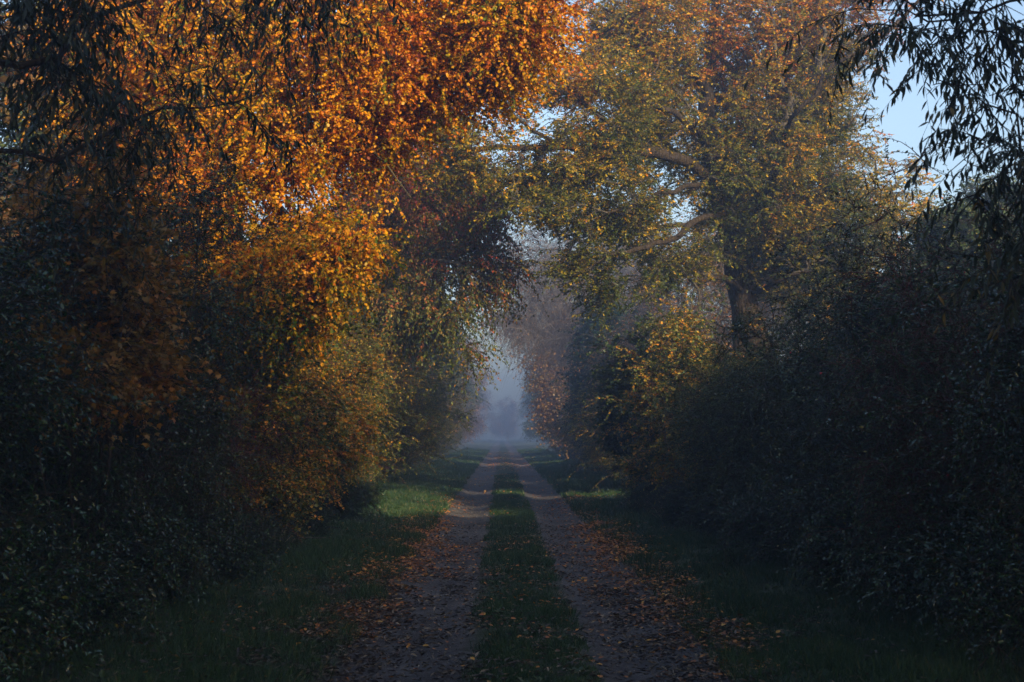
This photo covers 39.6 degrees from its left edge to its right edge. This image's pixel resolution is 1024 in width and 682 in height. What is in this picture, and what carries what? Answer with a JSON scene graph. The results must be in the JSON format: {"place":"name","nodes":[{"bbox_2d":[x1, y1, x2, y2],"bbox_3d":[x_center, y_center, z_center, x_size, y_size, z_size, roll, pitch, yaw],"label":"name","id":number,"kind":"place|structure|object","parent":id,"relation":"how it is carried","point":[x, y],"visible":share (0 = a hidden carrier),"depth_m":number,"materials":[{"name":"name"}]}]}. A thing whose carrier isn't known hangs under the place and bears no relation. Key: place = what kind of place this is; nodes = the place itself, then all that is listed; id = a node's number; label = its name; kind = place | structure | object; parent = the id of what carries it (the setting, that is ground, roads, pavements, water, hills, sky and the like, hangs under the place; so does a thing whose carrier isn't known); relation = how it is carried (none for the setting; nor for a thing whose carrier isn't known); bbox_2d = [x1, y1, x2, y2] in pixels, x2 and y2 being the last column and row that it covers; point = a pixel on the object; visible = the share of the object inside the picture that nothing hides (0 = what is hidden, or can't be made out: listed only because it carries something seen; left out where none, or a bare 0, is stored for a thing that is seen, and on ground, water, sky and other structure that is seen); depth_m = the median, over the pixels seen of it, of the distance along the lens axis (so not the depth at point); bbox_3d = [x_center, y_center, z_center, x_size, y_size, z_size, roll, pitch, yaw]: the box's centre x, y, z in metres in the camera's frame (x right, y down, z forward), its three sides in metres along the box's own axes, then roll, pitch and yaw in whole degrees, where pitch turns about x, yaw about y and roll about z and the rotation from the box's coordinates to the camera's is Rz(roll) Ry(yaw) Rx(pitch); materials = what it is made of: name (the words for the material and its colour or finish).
{"place":"outdoors","nodes":[
{"label":"outdoors","id":0,"kind":"place"},
{"bbox_2d":[0,439,1023,681],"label":"ground","id":1,"kind":"structure","parent":0,"point":[520,444],"depth_m":13.76,"materials":[{"name":"soil"}]},
{"bbox_2d":[0,324,86,536],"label":"bramble bush","id":2,"kind":"object","parent":1,"relation":"on","point":[3,499],"visible":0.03,"depth_m":12.34,"materials":[{"name":"green plant"}]},
{"bbox_2d":[0,484,141,681],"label":"bramble bush","id":3,"kind":"object","parent":1,"relation":"on","point":[27,614],"visible":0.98,"depth_m":8.25,"materials":[{"name":"green plant"}]},
{"bbox_2d":[1,196,184,531],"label":"bramble bush","id":4,"kind":"object","parent":1,"relation":"on","point":[23,484],"visible":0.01,"depth_m":15.15,"materials":[{"name":"green plant"}]},
{"bbox_2d":[0,486,201,656],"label":"bramble bush","id":5,"kind":"object","parent":1,"relation":"on","point":[122,601],"visible":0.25,"depth_m":9.66,"materials":[{"name":"green plant"}]},
{"bbox_2d":[0,30,203,583],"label":"privet bush","id":6,"kind":"object","parent":1,"relation":"on","point":[16,373],"visible":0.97,"depth_m":8.74,"materials":[{"name":"green plant"}]},
{"bbox_2d":[0,58,230,602],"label":"field maple","id":7,"kind":"object","parent":1,"relation":"on","point":[129,381],"visible":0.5,"depth_m":10.74,"materials":[{"name":"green plant"}]},
{"bbox_2d":[0,167,263,623],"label":"privet bush","id":8,"kind":"object","parent":1,"relation":"on","point":[59,471],"visible":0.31,"depth_m":10.92,"materials":[{"name":"green plant"}]},
{"bbox_2d":[21,486,244,613],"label":"bramble bush","id":9,"kind":"object","parent":1,"relation":"on","point":[182,544],"visible":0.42,"depth_m":11.78,"materials":[{"name":"green plant"}]},
{"bbox_2d":[0,0,267,380],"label":"ash tree","id":10,"kind":"object","parent":1,"relation":"on","point":[19,133],"visible":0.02,"depth_m":26.48,"materials":[{"name":"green plant"}]},
{"bbox_2d":[2,7,301,578],"bbox_3d":[-3.500,-0.207,13.633,3.191,5.765,3.285,2,-4,-31],"label":"blackthorn bush","id":11,"kind":"object","parent":1,"relation":"on","point":[181,491],"visible":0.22,"depth_m":13.59,"materials":[{"name":"green plant"}]},
{"bbox_2d":[0,0,311,279],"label":"hornbeam tree","id":12,"kind":"object","parent":1,"relation":"on","point":[5,119],"visible":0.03,"depth_m":18.51,"materials":[{"name":"orange plant"}]},
{"bbox_2d":[114,492,294,583],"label":"bramble bush","id":13,"kind":"object","parent":1,"relation":"on","point":[237,557],"visible":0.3,"depth_m":14.13,"materials":[{"name":"green plant"}]},
{"bbox_2d":[0,0,414,315],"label":"willow tree","id":14,"kind":"object","parent":1,"relation":"on","point":[26,11],"visible":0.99,"depth_m":8.76,"materials":[{"name":"green plant"}]},
{"bbox_2d":[86,338,329,544],"bbox_3d":[-3.510,1.280,15.963,2.971,2.975,2.958,0,-4,0],"label":"wild rose bush","id":15,"kind":"object","parent":1,"relation":"on","point":[242,442],"visible":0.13,"depth_m":15.73,"materials":[{"name":"green plant"}]},
{"bbox_2d":[175,208,305,341],"bbox_3d":[-8.161,-0.190,40.190,6.896,8.657,6.417,2,-4,-25],"label":"rusty tree","id":16,"kind":"object","parent":1,"relation":"on","point":[258,222],"depth_m":39.76,"materials":[{"name":"orange plant"}]},
{"bbox_2d":[0,448,489,681],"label":"verge grass","id":17,"kind":"structure","parent":1,"relation":"on","point":[332,548],"depth_m":12.02,"materials":[{"name":"green plant"}]},
{"bbox_2d":[114,275,385,538],"bbox_3d":[-3.494,0.950,18.463,3.606,4.044,4.054,-3,-5,36],"label":"dogwood bush","id":18,"kind":"object","parent":1,"relation":"on","point":[290,391],"visible":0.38,"depth_m":17.99,"materials":[{"name":"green plant"}]},
{"bbox_2d":[213,498,311,557],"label":"bramble bush","id":19,"kind":"object","parent":1,"relation":"on","point":[274,550],"visible":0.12,"depth_m":17.05,"materials":[{"name":"green plant"}]},
{"bbox_2d":[251,490,345,538],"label":"bramble bush","id":20,"kind":"object","parent":1,"relation":"on","point":[317,526],"visible":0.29,"depth_m":20.02,"materials":[{"name":"green plant"}]},
{"bbox_2d":[0,0,598,475],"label":"lime tree","id":21,"kind":"object","parent":1,"relation":"on","point":[480,54],"visible":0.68,"depth_m":16.33,"materials":[{"name":"orange plant"}]},
{"bbox_2d":[234,335,396,522],"bbox_3d":[-3.369,1.317,21.699,3.152,3.595,4.553,0,-4,0],"label":"hazel bush","id":22,"kind":"object","parent":1,"relation":"on","point":[346,458],"visible":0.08,"depth_m":21.57,"materials":[{"name":"yellow plant"}]},
{"bbox_2d":[311,471,388,524],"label":"bramble bush","id":23,"kind":"object","parent":1,"relation":"on","point":[359,496],"visible":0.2,"depth_m":23.60,"materials":[{"name":"green plant"}]},
{"bbox_2d":[299,288,406,503],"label":"spindle bush","id":24,"kind":"object","parent":1,"relation":"on","point":[370,339],"visible":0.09,"depth_m":25.44,"materials":[{"name":"orange plant"}]},
{"bbox_2d":[332,468,390,507],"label":"bramble bush","id":25,"kind":"object","parent":1,"relation":"on","point":[368,481],"visible":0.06,"depth_m":27.36,"materials":[{"name":"green plant"}]},
{"bbox_2d":[328,286,438,481],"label":"hawthorn bush","id":26,"kind":"object","parent":1,"relation":"on","point":[390,407],"visible":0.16,"depth_m":29.55,"materials":[{"name":"green plant"}]},
{"bbox_2d":[300,172,473,401],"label":"ash tree","id":27,"kind":"object","parent":1,"relation":"on","point":[448,369],"visible":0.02,"depth_m":47.53,"materials":[{"name":"grey plant"}]},
{"bbox_2d":[345,335,476,490],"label":"hawthorn bush","id":28,"kind":"object","parent":1,"relation":"on","point":[413,429],"visible":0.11,"depth_m":35.50,"materials":[{"name":"green plant"}]},
{"bbox_2d":[350,336,477,480],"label":"hawthorn bush","id":29,"kind":"object","parent":1,"relation":"on","point":[427,451],"visible":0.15,"depth_m":42.18,"materials":[{"name":"green plant"}]},
{"bbox_2d":[306,118,553,482],"bbox_3d":[-1.887,-1.111,30.766,5.554,9.293,6.251,0,-4,0],"label":"cherry tree","id":30,"kind":"object","parent":1,"relation":"on","point":[433,250],"visible":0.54,"depth_m":29.33,"materials":[{"name":"red plant"}]},
{"bbox_2d":[388,357,471,472],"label":"hawthorn bush","id":31,"kind":"object","parent":1,"relation":"on","point":[448,420],"visible":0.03,"depth_m":50.31,"materials":[{"name":"green plant"}]},
{"bbox_2d":[391,281,476,408],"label":"ash tree","id":32,"kind":"object","parent":1,"relation":"on","point":[454,373],"depth_m":78.00,"materials":[{"name":"green plant"}]},
{"bbox_2d":[409,362,461,461],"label":"hawthorn bush","id":33,"kind":"object","parent":1,"relation":"on","point":[443,416],"depth_m":67.30,"materials":[{"name":"green plant"}]},
{"bbox_2d":[407,378,474,465],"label":"hawthorn bush","id":34,"kind":"object","parent":1,"relation":"on","point":[446,432],"visible":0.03,"depth_m":57.67,"materials":[{"name":"green plant"}]},
{"bbox_2d":[436,373,478,455],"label":"hawthorn bush","id":35,"kind":"object","parent":1,"relation":"on","point":[456,427],"visible":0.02,"depth_m":76.30,"materials":[{"name":"green plant"}]},
{"bbox_2d":[432,331,486,435],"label":"hornbeam tree","id":36,"kind":"object","parent":1,"relation":"on","point":[467,364],"visible":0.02,"depth_m":100.72,"materials":[{"name":"orange plant"}]},
{"bbox_2d":[431,322,490,416],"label":"ash tree","id":37,"kind":"object","parent":1,"relation":"on","point":[481,400],"visible":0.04,"depth_m":119.34,"materials":[{"name":"green plant"}]},
{"bbox_2d":[446,384,478,449],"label":"hawthorn bush","id":38,"kind":"object","parent":1,"relation":"on","point":[457,434],"visible":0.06,"depth_m":104.92,"materials":[{"name":"green plant"}]},
{"bbox_2d":[452,364,483,447],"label":"hornbeam tree","id":39,"kind":"object","parent":1,"relation":"on","point":[470,408],"visible":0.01,"depth_m":144.67,"materials":[{"name":"orange plant"}]},
{"bbox_2d":[454,365,496,446],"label":"hornbeam tree","id":40,"kind":"object","parent":1,"relation":"on","point":[480,407],"visible":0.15,"depth_m":173.74,"materials":[{"name":"orange plant"}]},
{"bbox_2d":[467,386,494,441],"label":"hornbeam tree","id":41,"kind":"object","parent":1,"relation":"on","point":[485,396],"visible":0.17,"depth_m":261.63,"materials":[{"name":"grey plant"}]},
{"bbox_2d":[483,395,520,440],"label":"hornbeam tree","id":42,"kind":"object","parent":1,"relation":"on","point":[506,425],"visible":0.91,"depth_m":328.89,"materials":[{"name":"grey plant"}]},
{"bbox_2d":[514,386,543,441],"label":"ash tree","id":43,"kind":"object","parent":1,"relation":"on","point":[523,410],"visible":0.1,"depth_m":259.91,"materials":[{"name":"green plant"}]},
{"bbox_2d":[518,373,545,445],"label":"ash tree","id":44,"kind":"object","parent":1,"relation":"on","point":[530,434],"visible":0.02,"depth_m":166.05,"materials":[{"name":"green plant"}]},
{"bbox_2d":[521,370,551,412],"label":"ash tree","id":45,"kind":"object","parent":1,"relation":"on","point":[532,399],"depth_m":142.87,"materials":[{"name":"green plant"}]},
{"bbox_2d":[525,394,554,449],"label":"hawthorn bush","id":46,"kind":"object","parent":1,"relation":"on","point":[534,424],"visible":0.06,"depth_m":116.96,"materials":[{"name":"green plant"}]},
{"bbox_2d":[518,319,562,409],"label":"ash tree","id":47,"kind":"object","parent":1,"relation":"on","point":[535,397],"visible":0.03,"depth_m":116.29,"materials":[{"name":"brown plant"}]},
{"bbox_2d":[89,502,991,681],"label":"verge weeds","id":48,"kind":"object","parent":1,"relation":"on","point":[581,668],"visible":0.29,"depth_m":11.59,"materials":[{"name":"green plant"}]},
{"bbox_2d":[537,379,564,453],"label":"hawthorn bush","id":49,"kind":"object","parent":1,"relation":"on","point":[551,435],"visible":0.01,"depth_m":100.22,"materials":[{"name":"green plant"}]},
{"bbox_2d":[530,339,571,397],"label":"hornbeam tree","id":50,"kind":"object","parent":1,"relation":"on","point":[549,360],"depth_m":101.32,"materials":[{"name":"orange plant"}]},
{"bbox_2d":[474,295,628,458],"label":"hornbeam tree","id":51,"kind":"object","parent":1,"relation":"on","point":[546,392],"visible":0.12,"depth_m":75.41,"materials":[{"name":"brown plant"}]},
{"bbox_2d":[530,364,575,457],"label":"hawthorn bush","id":52,"kind":"object","parent":1,"relation":"on","point":[556,433],"visible":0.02,"depth_m":83.14,"materials":[{"name":"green plant"}]},
{"bbox_2d":[536,381,582,454],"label":"hawthorn bush","id":53,"kind":"object","parent":1,"relation":"on","point":[565,435],"visible":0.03,"depth_m":64.28,"materials":[{"name":"green plant"}]},
{"bbox_2d":[548,397,593,464],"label":"hawthorn bush","id":54,"kind":"object","parent":1,"relation":"on","point":[576,446],"visible":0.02,"depth_m":57.16,"materials":[{"name":"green plant"}]},
{"bbox_2d":[468,192,677,401],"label":"bare tree","id":55,"kind":"object","parent":1,"relation":"on","point":[526,326],"visible":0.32,"depth_m":61.68,"materials":[{"name":"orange plant"}]},
{"bbox_2d":[549,276,642,474],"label":"holly bush","id":56,"kind":"object","parent":1,"relation":"on","point":[584,330],"visible":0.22,"depth_m":51.63,"materials":[{"name":"green plant"}]},
{"bbox_2d":[566,393,628,477],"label":"hawthorn bush","id":57,"kind":"object","parent":1,"relation":"on","point":[593,451],"visible":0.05,"depth_m":46.73,"materials":[{"name":"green plant"}]},
{"bbox_2d":[509,236,697,380],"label":"bare tree","id":58,"kind":"object","parent":1,"relation":"on","point":[568,323],"visible":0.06,"depth_m":76.81,"materials":[{"name":"orange plant"}]},
{"bbox_2d":[567,343,657,479],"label":"hawthorn bush","id":59,"kind":"object","parent":1,"relation":"on","point":[596,457],"visible":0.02,"depth_m":40.50,"materials":[{"name":"green plant"}]},
{"bbox_2d":[581,313,670,492],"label":"maple bush","id":60,"kind":"object","parent":1,"relation":"on","point":[614,386],"visible":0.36,"depth_m":31.24,"materials":[{"name":"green plant"}]},
{"bbox_2d":[563,345,711,492],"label":"hawthorn bush","id":61,"kind":"object","parent":1,"relation":"on","point":[611,462],"visible":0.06,"depth_m":36.63,"materials":[{"name":"green plant"}]},
{"bbox_2d":[616,249,710,341],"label":"rusty tree","id":62,"kind":"object","parent":1,"relation":"on","point":[650,304],"visible":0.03,"depth_m":56.72,"materials":[{"name":"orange plant"}]},
{"bbox_2d":[595,298,737,503],"bbox_3d":[3.331,1.372,28.352,3.424,4.490,4.420,0,-4,0],"label":"hazel bush","id":63,"kind":"object","parent":1,"relation":"on","point":[640,468],"visible":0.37,"depth_m":27.65,"materials":[{"name":"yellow plant"}]},
{"bbox_2d":[556,202,780,414],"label":"rusty tree","id":64,"kind":"object","parent":1,"relation":"on","point":[710,316],"visible":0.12,"depth_m":43.71,"materials":[{"name":"orange plant"}]},
{"bbox_2d":[413,0,946,361],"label":"oak tree","id":65,"kind":"object","parent":1,"relation":"on","point":[778,191],"visible":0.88,"depth_m":29.82,"materials":[{"name":"green plant"}]},
{"bbox_2d":[631,317,804,505],"bbox_3d":[3.811,1.443,24.991,3.368,3.924,4.457,0,-4,0],"label":"elder bush","id":66,"kind":"object","parent":1,"relation":"on","point":[663,417],"visible":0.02,"depth_m":24.96,"materials":[{"name":"green plant"}]},
{"bbox_2d":[648,308,832,530],"bbox_3d":[3.626,1.316,21.601,4.257,3.746,4.618,4,-5,-44],"label":"dogwood bush","id":67,"kind":"object","parent":1,"relation":"on","point":[700,449],"visible":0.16,"depth_m":21.33,"materials":[{"name":"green plant"}]},
{"bbox_2d":[686,195,826,355],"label":"bare tree","id":68,"kind":"object","parent":1,"relation":"on","point":[768,310],"depth_m":48.08,"materials":[{"name":"orange plant"}]},
{"bbox_2d":[601,0,920,365],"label":"oak tree","id":69,"kind":"object","parent":1,"relation":"on","point":[735,344],"visible":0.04,"depth_m":34.71,"materials":[{"name":"yellow plant"}]},
{"bbox_2d":[663,282,905,553],"bbox_3d":[3.760,1.073,17.870,3.613,3.674,5.340,0,-4,0],"label":"blackthorn bush","id":70,"kind":"object","parent":1,"relation":"on","point":[744,422],"visible":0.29,"depth_m":17.80,"materials":[{"name":"green plant"}]},
{"bbox_2d":[699,465,885,567],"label":"bramble bush","id":71,"kind":"object","parent":1,"relation":"on","point":[768,547],"visible":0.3,"depth_m":16.02,"materials":[{"name":"green plant"}]},
{"bbox_2d":[691,173,1022,570],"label":"hawthorn bush","id":72,"kind":"object","parent":1,"relation":"on","point":[844,311],"visible":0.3,"depth_m":14.27,"materials":[{"name":"green plant"}]},
{"bbox_2d":[770,161,950,372],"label":"oak tree","id":73,"kind":"object","parent":1,"relation":"on","point":[924,201],"visible":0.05,"depth_m":42.64,"materials":[{"name":"green plant"}]},
{"bbox_2d":[774,464,979,603],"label":"bramble bush","id":74,"kind":"object","parent":1,"relation":"on","point":[822,550],"visible":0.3,"depth_m":13.00,"materials":[{"name":"green plant"}]},
{"bbox_2d":[743,0,1023,388],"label":"willow tree","id":75,"kind":"object","parent":1,"relation":"on","point":[1006,27],"visible":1,"depth_m":8.31,"materials":[{"name":"green plant"}]},
{"bbox_2d":[789,118,1023,612],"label":"wild rose bush","id":76,"kind":"object","parent":1,"relation":"on","point":[901,481],"visible":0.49,"depth_m":11.47,"materials":[{"name":"green plant"}]},
{"bbox_2d":[806,481,1023,620],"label":"bramble bush","id":77,"kind":"object","parent":1,"relation":"on","point":[873,569],"visible":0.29,"depth_m":10.88,"materials":[{"name":"green plant"}]},
{"bbox_2d":[826,147,1023,680],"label":"privet bush","id":78,"kind":"object","parent":1,"relation":"on","point":[1012,446],"visible":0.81,"depth_m":8.99,"materials":[{"name":"green plant"}]},
{"bbox_2d":[854,195,1023,454],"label":"ash tree","id":79,"kind":"object","parent":1,"relation":"on","point":[964,245],"visible":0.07,"depth_m":30.54,"materials":[{"name":"green plant"}]},
{"bbox_2d":[873,469,1023,681],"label":"bramble bush","id":80,"kind":"object","parent":1,"relation":"on","point":[968,577],"visible":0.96,"depth_m":9.17,"materials":[{"name":"green plant"}]},
{"bbox_2d":[910,165,1023,284],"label":"ash tree","id":81,"kind":"object","parent":1,"relation":"on","point":[971,186],"visible":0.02,"depth_m":37.61,"materials":[{"name":"green plant"}]},
{"bbox_2d":[926,298,1017,465],"bbox_3d":[7.527,1.055,23.056,3.122,3.941,2.875,-3,-5,37],"label":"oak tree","id":82,"kind":"object","parent":1,"relation":"on","point":[972,359],"depth_m":23.04,"materials":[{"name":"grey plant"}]},
{"bbox_2d":[0,0,1023,439],"label":"sky","id":83,"kind":"structure","parent":0,"point":[903,120],"materials":[{"name":"blue"}]},
{"bbox_2d":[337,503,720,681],"bbox_3d":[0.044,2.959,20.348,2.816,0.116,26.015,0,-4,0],"label":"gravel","id":84,"kind":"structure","parent":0,"point":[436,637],"depth_m":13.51,"materials":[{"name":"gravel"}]},
{"bbox_2d":[461,473,606,681],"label":"grass strip","id":85,"kind":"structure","parent":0,"point":[521,518],"depth_m":13.02,"materials":[{"name":"green plant"}]},
{"bbox_2d":[305,440,785,681],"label":"track","id":86,"kind":"structure","parent":0,"point":[531,477],"depth_m":14.15,"materials":[{"name":"brown soil"}]},
{"bbox_2d":[1,451,1018,681],"bbox_3d":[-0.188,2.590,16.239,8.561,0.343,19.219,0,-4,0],"label":"fallen leaves","id":87,"kind":"object","parent":86,"relation":"on","point":[620,620],"visible":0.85,"depth_m":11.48,"materials":[{"name":"orange plant"}]},
{"bbox_2d":[517,447,1023,681],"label":"verge grass","id":88,"kind":"structure","parent":0,"point":[924,662],"depth_m":11.86,"materials":[{"name":"green plant"}]}
]}

